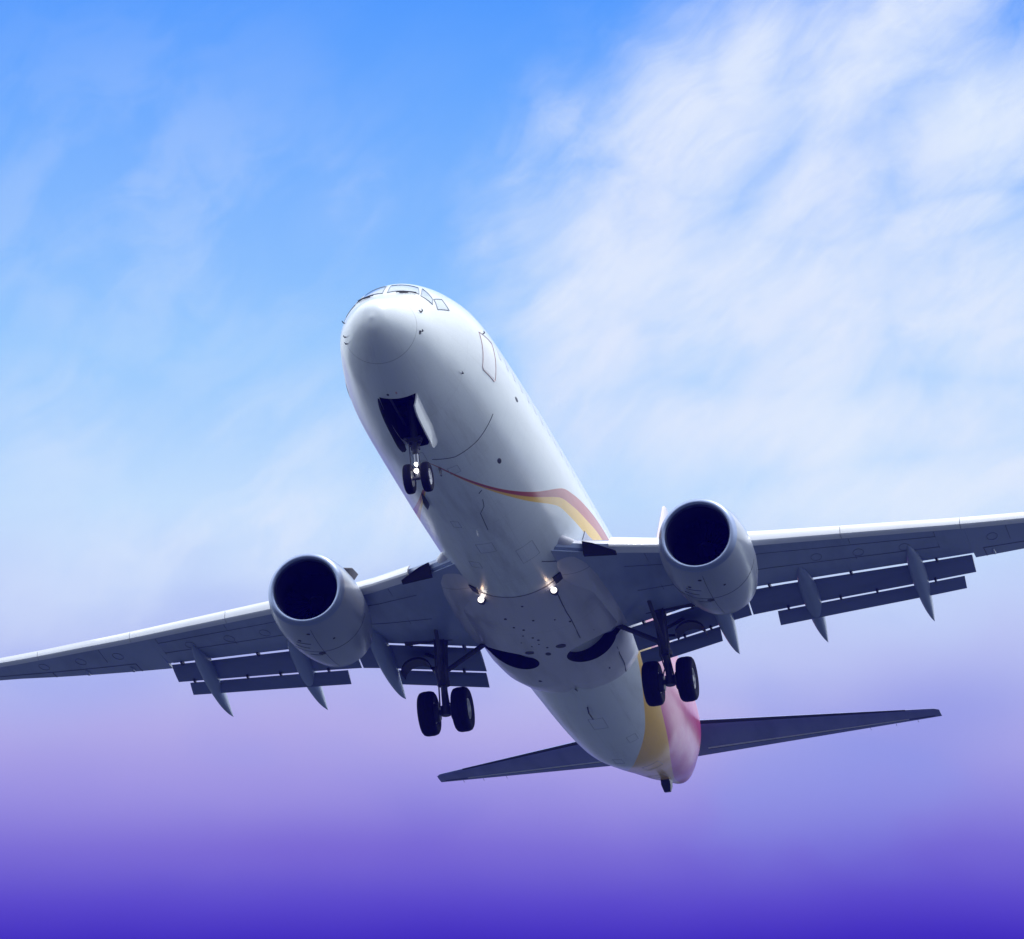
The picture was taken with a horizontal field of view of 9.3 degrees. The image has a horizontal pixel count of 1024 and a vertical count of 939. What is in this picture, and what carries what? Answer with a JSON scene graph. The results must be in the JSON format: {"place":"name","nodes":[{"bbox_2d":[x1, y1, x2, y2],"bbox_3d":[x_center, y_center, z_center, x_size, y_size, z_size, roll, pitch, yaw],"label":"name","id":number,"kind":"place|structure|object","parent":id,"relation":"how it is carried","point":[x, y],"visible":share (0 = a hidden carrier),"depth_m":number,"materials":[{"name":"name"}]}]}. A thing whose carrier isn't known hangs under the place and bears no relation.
{"place":"outdoors","nodes":[
{"label":"outdoors","id":0,"kind":"place"},
{"bbox_2d":[0,284,1023,792],"bbox_3d":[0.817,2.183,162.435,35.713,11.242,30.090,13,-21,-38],"label":"airliner","id":1,"kind":"object","parent":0,"point":[548,590],"visible":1,"depth_m":155.09,"materials":[{"name":"paint"}]},
{"bbox_2d":[378,399,406,451],"bbox_3d":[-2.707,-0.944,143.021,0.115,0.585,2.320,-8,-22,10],"label":"nose gear door","id":2,"kind":"structure","parent":1,"relation":"in","point":[399,443],"depth_m":142.98,"materials":[{"name":"black"}]},
{"bbox_2d":[414,393,436,447],"bbox_3d":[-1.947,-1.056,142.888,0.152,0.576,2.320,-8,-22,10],"label":"nose gear door","id":3,"kind":"structure","parent":1,"relation":"in","point":[421,414],"depth_m":142.65,"materials":[{"name":"white metal"}]},
{"bbox_2d":[0,0,1023,938],"label":"sky","id":4,"kind":"structure","parent":0,"point":[761,260],"materials":[{"name":"blue"}]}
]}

